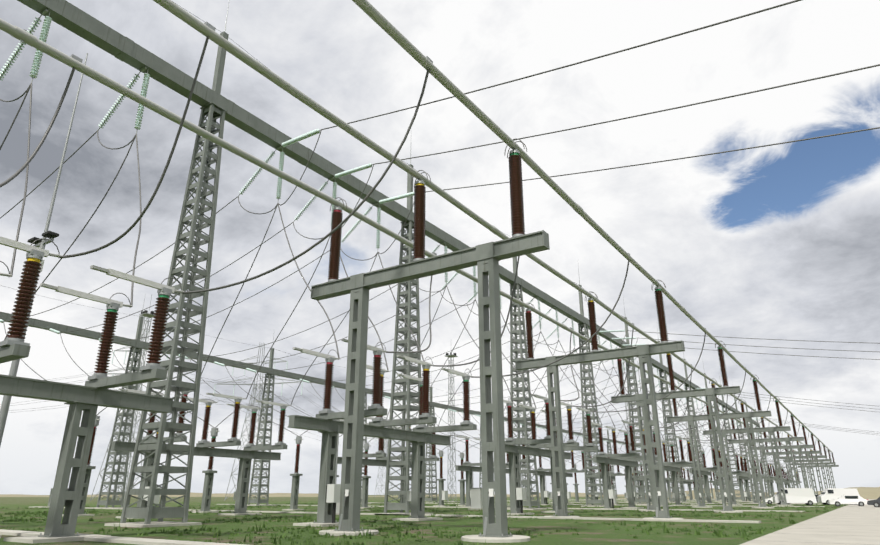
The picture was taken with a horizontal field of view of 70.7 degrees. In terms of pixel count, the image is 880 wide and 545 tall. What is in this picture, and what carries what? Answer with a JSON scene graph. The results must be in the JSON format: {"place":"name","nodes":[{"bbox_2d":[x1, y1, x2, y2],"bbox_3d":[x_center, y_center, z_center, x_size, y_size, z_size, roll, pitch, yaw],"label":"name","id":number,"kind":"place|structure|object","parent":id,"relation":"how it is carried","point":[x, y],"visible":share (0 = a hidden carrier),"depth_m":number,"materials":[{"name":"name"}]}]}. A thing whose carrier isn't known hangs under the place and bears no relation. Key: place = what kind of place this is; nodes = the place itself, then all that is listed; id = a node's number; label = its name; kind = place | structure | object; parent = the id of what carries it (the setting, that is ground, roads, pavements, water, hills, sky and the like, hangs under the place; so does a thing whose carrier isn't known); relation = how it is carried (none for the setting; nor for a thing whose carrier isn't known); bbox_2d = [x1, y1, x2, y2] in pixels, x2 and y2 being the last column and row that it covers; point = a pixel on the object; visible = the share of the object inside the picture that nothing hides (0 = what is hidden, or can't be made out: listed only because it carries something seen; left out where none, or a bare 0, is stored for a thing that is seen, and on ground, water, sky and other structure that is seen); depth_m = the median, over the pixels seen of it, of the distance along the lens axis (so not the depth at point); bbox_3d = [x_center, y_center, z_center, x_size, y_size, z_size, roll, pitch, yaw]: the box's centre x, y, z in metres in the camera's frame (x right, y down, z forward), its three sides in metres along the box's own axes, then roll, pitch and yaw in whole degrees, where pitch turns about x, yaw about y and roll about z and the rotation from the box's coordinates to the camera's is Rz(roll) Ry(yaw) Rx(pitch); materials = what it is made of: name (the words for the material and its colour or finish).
{"place":"outdoors","nodes":[
{"label":"outdoors","id":0,"kind":"place"},
{"bbox_2d":[0,312,640,447],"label":"gantry beam","id":1,"kind":"structure","parent":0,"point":[57,328],"depth_m":85.53,"materials":[{"name":"metal"}]},
{"bbox_2d":[0,495,848,544],"bbox_3d":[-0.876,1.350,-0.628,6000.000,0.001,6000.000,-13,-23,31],"label":"ground","id":2,"kind":"structure","parent":0,"point":[597,532],"depth_m":31.71,"materials":[{"name":"green plant"}]},
{"bbox_2d":[0,53,87,537],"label":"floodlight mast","id":3,"kind":"object","parent":2,"relation":"on","point":[41,243],"visible":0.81,"depth_m":25.85,"materials":[{"name":"metal"}]},
{"bbox_2d":[0,236,183,543],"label":"disconnector","id":4,"kind":"object","parent":2,"relation":"on","point":[91,395],"visible":1,"depth_m":22.14,"materials":[{"name":"metal"}]},
{"bbox_2d":[91,299,144,507],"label":"lattice tower","id":5,"kind":"structure","parent":2,"relation":"on","point":[134,359],"depth_m":72.34,"materials":[{"name":"metal"}]},
{"bbox_2d":[112,296,154,503],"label":"lattice tower","id":6,"kind":"structure","parent":2,"relation":"on","point":[145,313],"depth_m":106.18,"materials":[{"name":"metal"}]},
{"bbox_2d":[62,416,218,515],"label":"breaker columns","id":7,"kind":"structure","parent":2,"relation":"on","point":[209,472],"depth_m":53.84,"materials":[{"name":"metal"}]},
{"bbox_2d":[1,329,395,500],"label":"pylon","id":8,"kind":"object","parent":2,"relation":"on","point":[141,411],"visible":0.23,"depth_m":181.80,"materials":[{"name":"metal"}]},
{"bbox_2d":[110,388,290,518],"bbox_3d":[-16.507,13.733,45.881,5.000,8.640,14.850,-13,-23,31],"label":"disconnect switch","id":9,"kind":"object","parent":2,"relation":"on","point":[248,453],"visible":0.67,"depth_m":47.44,"materials":[{"name":"metal"}]},
{"bbox_2d":[213,342,302,499],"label":"pylon","id":10,"kind":"object","parent":2,"relation":"on","point":[259,387],"visible":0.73,"depth_m":187.47,"materials":[{"name":"metal"}]},
{"bbox_2d":[247,336,274,505],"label":"lattice tower","id":11,"kind":"structure","parent":2,"relation":"on","point":[259,486],"depth_m":89.81,"materials":[{"name":"metal"}]},
{"bbox_2d":[0,492,624,496],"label":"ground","id":12,"kind":"structure","parent":2,"relation":"on","point":[274,495],"depth_m":450.21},
{"bbox_2d":[282,436,373,510],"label":"breaker columns","id":13,"kind":"structure","parent":2,"relation":"on","point":[296,475],"depth_m":64.17,"materials":[{"name":"metal"}]},
{"bbox_2d":[361,393,370,503],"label":"lattice tower","id":14,"kind":"structure","parent":2,"relation":"on","point":[365,437],"depth_m":107.91,"materials":[{"name":"metal"}]},
{"bbox_2d":[288,339,476,526],"bbox_3d":[-2.297,9.948,35.977,5.000,9.090,14.850,-13,-23,31],"label":"disconnector","id":15,"kind":"object","parent":2,"relation":"on","point":[327,425],"visible":1,"depth_m":35.04,"materials":[{"name":"metal"}]},
{"bbox_2d":[367,417,397,496],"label":"pylon","id":16,"kind":"object","parent":2,"relation":"on","point":[386,442],"visible":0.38,"depth_m":399.02,"materials":[{"name":"metal"}]},
{"bbox_2d":[337,417,438,510],"bbox_3d":[-4.644,19.777,62.763,5.000,8.640,14.850,-13,-23,31],"label":"disconnect switch","id":17,"kind":"object","parent":2,"relation":"on","point":[380,455],"visible":0.29,"depth_m":62.45,"materials":[{"name":"metal"}]},
{"bbox_2d":[374,152,432,515],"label":"gantry tower","id":18,"kind":"structure","parent":2,"relation":"on","point":[407,343],"depth_m":52.30,"materials":[{"name":"metal"}]},
{"bbox_2d":[0,499,824,544],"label":"cable trench paths","id":19,"kind":"structure","parent":2,"relation":"on","point":[130,540],"depth_m":37.75,"materials":[{"name":"concrete"}]},
{"bbox_2d":[0,0,832,542],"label":"busbar support","id":20,"kind":"object","parent":2,"relation":"on","point":[484,258],"visible":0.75,"depth_m":24.92,"materials":[{"name":"metal"}]},
{"bbox_2d":[0,501,845,544],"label":"grass tufts","id":21,"kind":"object","parent":2,"relation":"on","point":[400,529],"visible":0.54,"depth_m":29.55,"materials":[{"name":"green plant"}]},
{"bbox_2d":[425,387,438,502],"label":"lattice tower","id":22,"kind":"structure","parent":2,"relation":"on","point":[429,499],"depth_m":122.42,"materials":[{"name":"metal"}]},
{"bbox_2d":[0,0,879,527],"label":"power lines","id":23,"kind":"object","parent":2,"relation":"on","point":[212,102],"depth_m":37.07,"materials":[{"name":"metal"}]},
{"bbox_2d":[433,451,465,505],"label":"breaker columns","id":24,"kind":"structure","parent":2,"relation":"on","point":[443,495],"depth_m":85.41,"materials":[{"name":"metal"}]},
{"bbox_2d":[445,352,457,501],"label":"lattice tower","id":25,"kind":"structure","parent":2,"relation":"on","point":[450,380],"depth_m":136.52,"materials":[{"name":"metal"}]},
{"bbox_2d":[479,417,481,487],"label":"line gantry tower","id":26,"kind":"structure","parent":2,"relation":"on","point":[480,475],"depth_m":140.59,"materials":[{"name":"metal"}]},
{"bbox_2d":[455,434,526,506],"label":"disconnect switch","id":27,"kind":"object","parent":2,"relation":"on","point":[467,467],"visible":0.31,"depth_m":76.81,"materials":[{"name":"metal"}]},
{"bbox_2d":[507,257,546,509],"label":"gantry tower","id":28,"kind":"structure","parent":2,"relation":"on","point":[517,389],"depth_m":69.60,"materials":[{"name":"metal"}]},
{"bbox_2d":[522,412,535,500],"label":"lattice tower","id":29,"kind":"structure","parent":2,"relation":"on","point":[525,469],"depth_m":156.38,"materials":[{"name":"metal"}]},
{"bbox_2d":[336,488,755,514],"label":"control boxes","id":30,"kind":"object","parent":2,"relation":"on","point":[476,499],"visible":0.1,"depth_m":66.06,"materials":[{"name":"metal"}]},
{"bbox_2d":[503,394,597,514],"bbox_3d":[9.566,15.992,52.859,5.000,9.090,14.850,-13,-23,31],"label":"disconnector","id":31,"kind":"object","parent":2,"relation":"on","point":[513,449],"visible":0.83,"depth_m":51.04,"materials":[{"name":"metal"}]},
{"bbox_2d":[533,448,587,504],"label":"disconnect switch","id":32,"kind":"object","parent":2,"relation":"on","point":[542,473],"visible":0.54,"depth_m":94.06,"materials":[{"name":"metal"}]},
{"bbox_2d":[550,464,581,502],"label":"breaker columns","id":33,"kind":"structure","parent":2,"relation":"on","point":[576,493],"depth_m":121.88,"materials":[{"name":"metal"}]},
{"bbox_2d":[584,423,590,499],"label":"lattice tower","id":34,"kind":"structure","parent":2,"relation":"on","point":[587,472],"depth_m":190.93,"materials":[{"name":"metal"}]},
{"bbox_2d":[578,268,611,506],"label":"gantry tower","id":35,"kind":"structure","parent":2,"relation":"on","point":[586,402],"depth_m":86.02,"materials":[{"name":"metal"}]},
{"bbox_2d":[515,280,684,518],"bbox_3d":[10.870,8.837,42.692,12.130,15.709,2.400,-13,-23,31],"label":"busbar support","id":36,"kind":"object","parent":2,"relation":"on","point":[643,353],"visible":0.94,"depth_m":42.27,"materials":[{"name":"metal"}]},
{"bbox_2d":[592,468,617,501],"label":"breaker columns","id":37,"kind":"structure","parent":2,"relation":"on","point":[611,482],"depth_m":139.32,"materials":[{"name":"metal"}]},
{"bbox_2d":[587,453,625,502],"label":"disconnect switch","id":38,"kind":"object","parent":2,"relation":"on","point":[617,473],"visible":0.23,"depth_m":112.17,"materials":[{"name":"metal"}]},
{"bbox_2d":[607,428,617,498],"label":"lattice tower","id":39,"kind":"structure","parent":2,"relation":"on","point":[608,452],"depth_m":210.22,"materials":[{"name":"metal"}]},
{"bbox_2d":[591,420,657,509],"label":"disconnector","id":40,"kind":"object","parent":2,"relation":"on","point":[629,458],"visible":0.77,"depth_m":67.90,"materials":[{"name":"metal"}]},
{"bbox_2d":[625,389,637,491],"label":"lattice tower","id":41,"kind":"structure","parent":2,"relation":"on","point":[628,430],"depth_m":194.91,"materials":[{"name":"metal"}]},
{"bbox_2d":[624,469,641,500],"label":"breaker columns","id":42,"kind":"structure","parent":2,"relation":"on","point":[633,487],"depth_m":152.00,"materials":[{"name":"metal"}]},
{"bbox_2d":[625,461,645,499],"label":"disconnect switch","id":43,"kind":"object","parent":2,"relation":"on","point":[642,483],"visible":0.1,"depth_m":132.89,"materials":[{"name":"metal"}]},
{"bbox_2d":[623,299,651,504],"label":"gantry tower","id":44,"kind":"structure","parent":2,"relation":"on","point":[630,390],"depth_m":103.63,"materials":[{"name":"metal"}]},
{"bbox_2d":[656,322,689,502],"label":"gantry tower","id":45,"kind":"structure","parent":2,"relation":"on","point":[673,439],"depth_m":120.01,"materials":[{"name":"metal"}]},
{"bbox_2d":[665,467,685,500],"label":"disconnect switch","id":46,"kind":"object","parent":2,"relation":"on","point":[667,480],"visible":0.1,"depth_m":150.05,"materials":[{"name":"metal"}]},
{"bbox_2d":[611,341,742,512],"bbox_3d":[22.733,14.881,59.573,12.130,15.709,2.400,-13,-23,31],"label":"busbar support","id":47,"kind":"object","parent":2,"relation":"on","point":[710,393],"visible":0.96,"depth_m":59.04,"materials":[{"name":"metal"}]},
{"bbox_2d":[653,436,702,506],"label":"disconnector","id":48,"kind":"object","parent":2,"relation":"on","point":[673,468],"visible":0.62,"depth_m":87.64,"materials":[{"name":"metal"}]},
{"bbox_2d":[666,413,703,490],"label":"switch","id":49,"kind":"object","parent":2,"relation":"on","point":[687,449],"visible":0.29,"depth_m":384.91,"materials":[{"name":"metal"}]},
{"bbox_2d":[678,467,703,500],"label":"disconnector switch","id":50,"kind":"object","parent":2,"relation":"on","point":[689,482],"visible":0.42,"depth_m":166.38,"materials":[{"name":"metal"}]},
{"bbox_2d":[689,476,695,499],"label":"breaker columns","id":51,"kind":"structure","parent":2,"relation":"on","point":[694,490],"depth_m":201.94,"materials":[{"name":"metal"}]},
{"bbox_2d":[683,352,712,501],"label":"gantry tower","id":52,"kind":"structure","parent":2,"relation":"on","point":[693,411],"depth_m":138.09,"materials":[{"name":"metal"}]},
{"bbox_2d":[687,446,728,504],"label":"disconnector","id":53,"kind":"object","parent":2,"relation":"on","point":[705,472],"visible":0.44,"depth_m":104.20,"materials":[{"name":"metal"}]},
{"bbox_2d":[703,478,713,498],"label":"breaker columns","id":54,"kind":"structure","parent":2,"relation":"on","point":[711,493],"depth_m":223.30,"materials":[{"name":"metal"}]},
{"bbox_2d":[699,471,718,490],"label":"disconnector switch","id":55,"kind":"object","parent":2,"relation":"on","point":[711,481],"visible":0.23,"depth_m":178.09,"materials":[{"name":"metal"}]},
{"bbox_2d":[702,359,726,500],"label":"gantry tower","id":56,"kind":"structure","parent":2,"relation":"on","point":[717,492],"depth_m":152.56,"materials":[{"name":"metal"}]},
{"bbox_2d":[666,375,773,507],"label":"busbar support","id":57,"kind":"object","parent":2,"relation":"on","point":[691,419],"visible":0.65,"depth_m":75.95,"materials":[{"name":"metal"}]},
{"bbox_2d":[719,376,745,500],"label":"gantry tower","id":58,"kind":"structure","parent":2,"relation":"on","point":[733,451],"depth_m":170.46,"materials":[{"name":"metal"}]},
{"bbox_2d":[716,453,750,502],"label":"disconnector","id":59,"kind":"object","parent":2,"relation":"on","point":[739,472],"visible":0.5,"depth_m":119.75,"materials":[{"name":"metal"}]},
{"bbox_2d":[734,394,755,499],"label":"gantry tower","id":60,"kind":"structure","parent":2,"relation":"on","point":[739,426],"depth_m":188.45,"materials":[{"name":"metal"}]},
{"bbox_2d":[616,487,879,498],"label":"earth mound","id":61,"kind":"object","parent":2,"relation":"on","point":[869,492],"visible":0.15,"depth_m":229.05,"materials":[{"name":"soil"}]},
{"bbox_2d":[703,396,793,505],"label":"busbar support","id":62,"kind":"object","parent":2,"relation":"on","point":[770,430],"visible":0.77,"depth_m":92.71,"materials":[{"name":"metal"}]},
{"bbox_2d":[735,459,764,501],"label":"disconnector","id":63,"kind":"object","parent":2,"relation":"on","point":[740,477],"visible":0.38,"depth_m":135.38,"materials":[{"name":"metal"}]},
{"bbox_2d":[744,395,765,499],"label":"gantry tower","id":64,"kind":"structure","parent":2,"relation":"on","point":[753,451],"depth_m":205.18,"materials":[{"name":"metal"}]},
{"bbox_2d":[753,398,770,498],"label":"gantry tower","id":65,"kind":"structure","parent":2,"relation":"on","point":[765,484],"depth_m":221.66,"materials":[{"name":"metal"}]},
{"bbox_2d":[752,463,776,500],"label":"disconnector","id":66,"kind":"object","parent":2,"relation":"on","point":[773,477],"visible":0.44,"depth_m":153.78,"materials":[{"name":"metal"}]},
{"bbox_2d":[729,414,804,503],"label":"busbar support","id":67,"kind":"object","parent":2,"relation":"on","point":[786,440],"visible":0.88,"depth_m":109.96,"materials":[{"name":"metal"}]},
{"bbox_2d":[763,466,786,496],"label":"disconnector","id":68,"kind":"object","parent":2,"relation":"on","point":[783,477],"visible":0.38,"depth_m":173.85,"materials":[{"name":"metal"}]},
{"bbox_2d":[765,495,789,503],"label":"white car","id":69,"kind":"object","parent":2,"relation":"on","point":[769,500],"visible":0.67,"depth_m":101.84,"materials":[{"name":"white paint"}]},
{"bbox_2d":[749,425,813,497],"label":"busbar support","id":70,"kind":"object","parent":2,"relation":"on","point":[797,447],"visible":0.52,"depth_m":126.78,"materials":[{"name":"metal"}]},
{"bbox_2d":[774,469,794,490],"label":"disconnector","id":71,"kind":"object","parent":2,"relation":"on","point":[783,480],"visible":0.15,"depth_m":185.28,"materials":[{"name":"metal"}]},
{"bbox_2d":[763,433,820,494],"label":"busbar support","id":72,"kind":"object","parent":2,"relation":"on","point":[808,453],"visible":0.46,"depth_m":142.94,"materials":[{"name":"metal"}]},
{"bbox_2d":[782,471,801,487],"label":"disconnector","id":73,"kind":"object","parent":2,"relation":"on","point":[786,483],"visible":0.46,"depth_m":206.20,"materials":[{"name":"metal"}]},
{"bbox_2d":[773,488,816,505],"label":"white van","id":74,"kind":"object","parent":2,"relation":"on","point":[806,496],"visible":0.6,"depth_m":90.23,"materials":[{"name":"white paint"}]},
{"bbox_2d":[776,440,826,492],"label":"busbar support","id":75,"kind":"object","parent":2,"relation":"on","point":[814,457],"visible":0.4,"depth_m":160.46,"materials":[{"name":"metal"}]},
{"bbox_2d":[783,445,831,487],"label":"busbar support","id":76,"kind":"object","parent":2,"relation":"on","point":[821,461],"visible":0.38,"depth_m":177.17,"materials":[{"name":"metal"}]},
{"bbox_2d":[791,448,835,487],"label":"busbar support","id":77,"kind":"object","parent":2,"relation":"on","point":[825,463],"visible":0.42,"depth_m":193.77,"materials":[{"name":"metal"}]},
{"bbox_2d":[798,453,838,488],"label":"busbar support","id":78,"kind":"object","parent":2,"relation":"on","point":[829,466],"visible":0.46,"depth_m":211.06,"materials":[{"name":"metal"}]},
{"bbox_2d":[817,488,859,504],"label":"white van","id":79,"kind":"object","parent":2,"relation":"on","point":[825,496],"visible":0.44,"depth_m":94.07,"materials":[{"name":"white paint"}]},
{"bbox_2d":[0,0,879,494],"label":"sky","id":80,"kind":"structure","parent":0,"point":[781,241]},
{"bbox_2d":[740,499,879,544],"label":"service road","id":81,"kind":"structure","parent":0,"point":[849,524],"depth_m":26.36,"materials":[{"name":"concrete"}]},
{"bbox_2d":[829,495,867,505],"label":"white hatchback car","id":82,"kind":"object","parent":81,"relation":"on","point":[852,499],"visible":1,"depth_m":81.95,"materials":[{"name":"white paint"}]},
{"bbox_2d":[867,497,879,506],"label":"car","id":83,"kind":"object","parent":81,"relation":"on","point":[876,503],"visible":0.9,"depth_m":74.88,"materials":[{"name":"grey paint"}]}
]}

